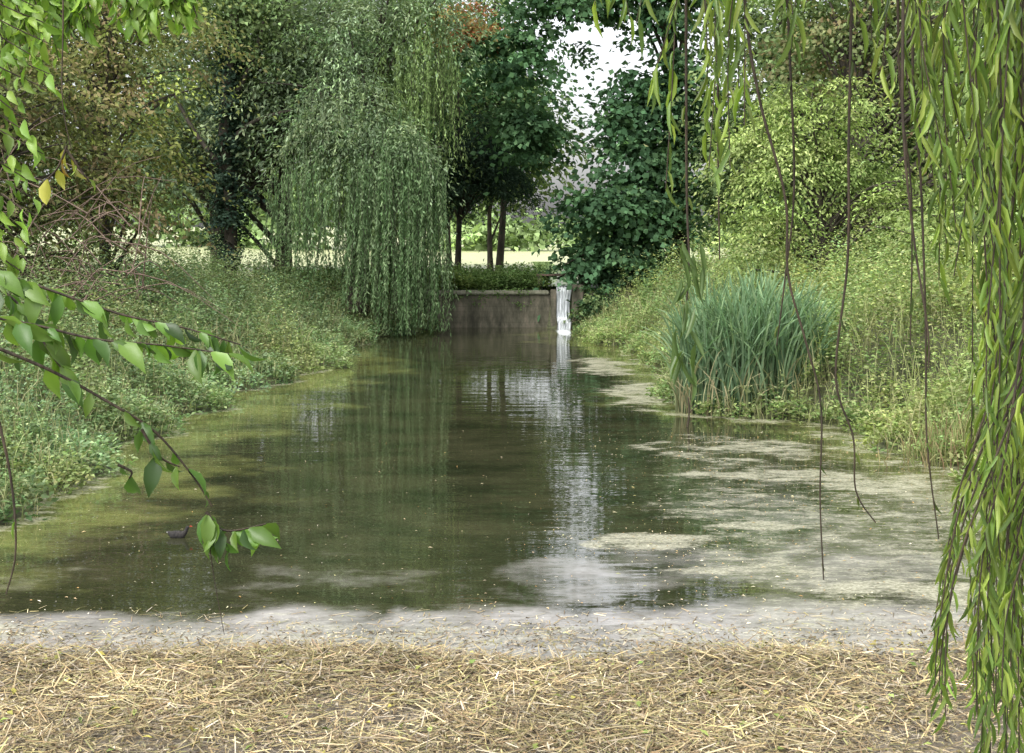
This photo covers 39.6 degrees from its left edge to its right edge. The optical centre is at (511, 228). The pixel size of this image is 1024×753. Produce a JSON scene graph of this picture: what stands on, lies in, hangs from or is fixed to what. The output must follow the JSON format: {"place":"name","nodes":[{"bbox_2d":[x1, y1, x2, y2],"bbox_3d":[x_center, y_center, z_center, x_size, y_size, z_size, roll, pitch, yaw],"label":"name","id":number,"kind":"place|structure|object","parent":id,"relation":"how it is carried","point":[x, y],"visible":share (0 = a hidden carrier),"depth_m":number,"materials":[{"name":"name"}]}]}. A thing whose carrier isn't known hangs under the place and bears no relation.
{"place":"outdoors","nodes":[
{"label":"outdoors","id":0,"kind":"place"},
{"bbox_2d":[0,0,983,226],"label":"sky","id":1,"kind":"structure","parent":0,"point":[615,58],"materials":[{"name":"white"}]},
{"bbox_2d":[0,328,1023,668],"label":"pond water","id":2,"kind":"structure","parent":0,"point":[526,420],"depth_m":14.56,"materials":[{"name":"green liquid"}]},
{"bbox_2d":[167,525,191,537],"bbox_3d":[-3.225,2.949,13.800,0.250,0.133,0.084,0,0,0],"label":"moorhen bird","id":3,"kind":"object","parent":2,"relation":"on","point":[176,534],"visible":1,"depth_m":13.77},
{"bbox_2d":[0,431,995,635],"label":"floating leaf litter","id":4,"kind":"object","parent":2,"relation":"on","point":[616,573],"visible":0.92,"depth_m":11.27,"materials":[{"name":"plant"}]},
{"bbox_2d":[556,285,571,329],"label":"waterfall","id":5,"kind":"structure","parent":2,"relation":"on","point":[563,296],"depth_m":42.79,"materials":[{"name":"white liquid"}]},
{"bbox_2d":[686,397,696,426],"bbox_3d":[2.703,2.876,21.500,0.203,0.654,0.039,0,0,0],"label":"water stick","id":6,"kind":"object","parent":2,"relation":"in","point":[689,411],"visible":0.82,"depth_m":21.49,"materials":[{"name":"brown wood"}]},
{"bbox_2d":[629,259,858,417],"bbox_3d":[3.846,1.740,23.272,4.390,2.580,3.856,0,0,0],"label":"reed clump","id":7,"kind":"object","parent":2,"relation":"in","point":[736,336],"visible":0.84,"depth_m":22.84,"materials":[{"name":"green plant"}]},
{"bbox_2d":[0,227,1023,752],"bbox_3d":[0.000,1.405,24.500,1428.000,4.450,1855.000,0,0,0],"label":"ground","id":8,"kind":"structure","parent":0,"point":[480,257],"depth_m":9.36,"materials":[{"name":"soil"}]},
{"bbox_2d":[0,114,239,336],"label":"dead twig thicket","id":9,"kind":"object","parent":8,"relation":"on","point":[91,278],"visible":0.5,"depth_m":27.55,"materials":[{"name":"brown wood"}]},
{"bbox_2d":[0,6,240,314],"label":"elder tree","id":10,"kind":"object","parent":8,"relation":"on","point":[33,117],"visible":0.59,"depth_m":29.87,"materials":[{"name":"green plant"}]},
{"bbox_2d":[0,0,281,634],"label":"cherry tree","id":11,"kind":"object","parent":8,"relation":"on","point":[49,340],"visible":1,"depth_m":2.55,"materials":[{"name":"green plant"}]},
{"bbox_2d":[0,0,300,310],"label":"hawthorn tree","id":12,"kind":"object","parent":8,"relation":"on","point":[108,36],"visible":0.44,"depth_m":32.71,"materials":[{"name":"green plant"}]},
{"bbox_2d":[57,47,334,268],"bbox_3d":[-12.629,-3.313,61.899,16.113,10.619,11.355,0,0,0],"label":"park tree","id":13,"kind":"object","parent":8,"relation":"on","point":[253,207],"visible":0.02,"depth_m":61.89,"materials":[{"name":"green plant"}]},
{"bbox_2d":[68,0,359,294],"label":"ivy covered tree","id":14,"kind":"object","parent":8,"relation":"on","point":[226,212],"visible":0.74,"depth_m":41.02,"materials":[{"name":"green plant"}]},
{"bbox_2d":[0,220,443,525],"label":"bank nettles","id":15,"kind":"object","parent":8,"relation":"on","point":[307,344],"visible":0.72,"depth_m":26.75,"materials":[{"name":"green plant"}]},
{"bbox_2d":[53,0,457,269],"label":"ash tree","id":16,"kind":"object","parent":8,"relation":"on","point":[267,98],"visible":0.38,"depth_m":42.57,"materials":[{"name":"green plant"}]},
{"bbox_2d":[0,0,552,271],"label":"alder tree","id":17,"kind":"object","parent":8,"relation":"on","point":[263,207],"visible":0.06,"depth_m":46.16,"materials":[{"name":"green plant"}]},
{"bbox_2d":[245,70,497,266],"bbox_3d":[-6.379,-3.627,63.775,13.173,11.193,12.098,0,0,-22],"label":"park tree","id":18,"kind":"object","parent":8,"relation":"on","point":[496,213],"depth_m":63.55,"materials":[{"name":"green plant"}]},
{"bbox_2d":[228,0,530,336],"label":"weeping willow tree","id":19,"kind":"object","parent":8,"relation":"on","point":[391,143],"visible":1,"depth_m":39.58,"materials":[{"name":"green plant"}]},
{"bbox_2d":[314,91,573,266],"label":"park tree","id":20,"kind":"object","parent":8,"relation":"on","point":[522,210],"visible":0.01,"depth_m":65.96,"materials":[{"name":"green plant"}]},
{"bbox_2d":[296,0,597,274],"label":"beech tree","id":21,"kind":"object","parent":8,"relation":"on","point":[495,97],"visible":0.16,"depth_m":51.91,"materials":[{"name":"green plant"}]},
{"bbox_2d":[398,56,559,269],"bbox_3d":[-1.179,-1.875,48.838,6.663,8.251,5.894,0,0,0],"label":"yew tree","id":22,"kind":"object","parent":8,"relation":"on","point":[513,177],"visible":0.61,"depth_m":48.57,"materials":[{"name":"green plant"}]},
{"bbox_2d":[2,111,980,251],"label":"distant trees","id":23,"kind":"object","parent":8,"relation":"on","point":[512,242],"visible":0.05,"depth_m":118.33,"materials":[{"name":"green plant"}]},
{"bbox_2d":[0,0,983,279],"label":"woodland trees","id":24,"kind":"object","parent":8,"relation":"on","point":[692,246],"visible":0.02,"depth_m":54.12,"materials":[{"name":"green plant"}]},
{"bbox_2d":[395,72,611,272],"bbox_3d":[-0.312,-2.570,59.916,11.624,9.156,10.211,0,0,0],"label":"park tree","id":25,"kind":"object","parent":8,"relation":"on","point":[490,235],"visible":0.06,"depth_m":59.96,"materials":[{"name":"green plant"}]},
{"bbox_2d":[0,605,1023,752],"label":"straw debris","id":26,"kind":"object","parent":8,"relation":"on","point":[158,702],"visible":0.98,"depth_m":9.00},
{"bbox_2d":[255,259,769,328],"bbox_3d":[1.115,2.091,45.277,18.908,2.367,7.178,0,0,0],"label":"bramble patch","id":27,"kind":"object","parent":8,"relation":"on","point":[482,279],"visible":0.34,"depth_m":43.62,"materials":[{"name":"green plant"}]},
{"bbox_2d":[426,284,630,328],"bbox_3d":[0.490,2.650,42.950,6.220,1.900,1.300,0,0,0],"label":"stone weir","id":28,"kind":"object","parent":8,"relation":"on","point":[499,312],"visible":0.42,"depth_m":43.00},
{"bbox_2d":[536,274,583,289],"bbox_3d":[1.500,1.705,44.050,1.500,0.590,0.700,0,0,0],"label":"plank footbridge","id":29,"kind":"object","parent":8,"relation":"on","point":[538,275],"visible":0.47,"depth_m":43.71,"materials":[{"name":"wood"}]},
{"bbox_2d":[428,0,810,320],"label":"sycamore tree","id":30,"kind":"object","parent":8,"relation":"on","point":[630,217],"visible":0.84,"depth_m":43.73,"materials":[{"name":"green plant"}]},
{"bbox_2d":[570,197,1023,494],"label":"grassy bank","id":31,"kind":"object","parent":8,"relation":"on","point":[891,284],"visible":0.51,"depth_m":23.46,"materials":[{"name":"green plant"}]},
{"bbox_2d":[592,0,1023,752],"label":"willow tree","id":32,"kind":"object","parent":8,"relation":"on","point":[998,440],"visible":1,"depth_m":3.01,"materials":[{"name":"green plant"}]},
{"bbox_2d":[641,0,1011,264],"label":"lime tree","id":33,"kind":"object","parent":8,"relation":"on","point":[755,14],"visible":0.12,"depth_m":42.87,"materials":[{"name":"green plant"}]},
{"bbox_2d":[644,0,1017,275],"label":"oak tree","id":34,"kind":"object","parent":8,"relation":"on","point":[837,38],"visible":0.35,"depth_m":37.30,"materials":[{"name":"green plant"}]},
{"bbox_2d":[673,75,1014,297],"bbox_3d":[7.410,-0.268,32.714,7.522,6.518,6.365,0,0,0],"label":"bush","id":35,"kind":"object","parent":8,"relation":"on","point":[806,148],"visible":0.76,"depth_m":32.62,"materials":[{"name":"green plant"}]},
{"bbox_2d":[841,0,1023,288],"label":"hazel tree","id":36,"kind":"object","parent":8,"relation":"on","point":[965,96],"visible":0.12,"depth_m":28.86,"materials":[{"name":"green plant"}]},
{"bbox_2d":[877,395,1006,474],"bbox_3d":[5.569,2.761,18.052,1.846,1.678,2.317,0,0,30],"label":"sedge clump","id":37,"kind":"object","parent":8,"relation":"on","point":[934,432],"visible":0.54,"depth_m":18.16,"materials":[{"name":"green plant"}]},
{"bbox_2d":[532,262,570,285],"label":"stream water","id":38,"kind":"structure","parent":0,"point":[547,264],"depth_m":56.46,"materials":[{"name":"liquid"}]}
]}

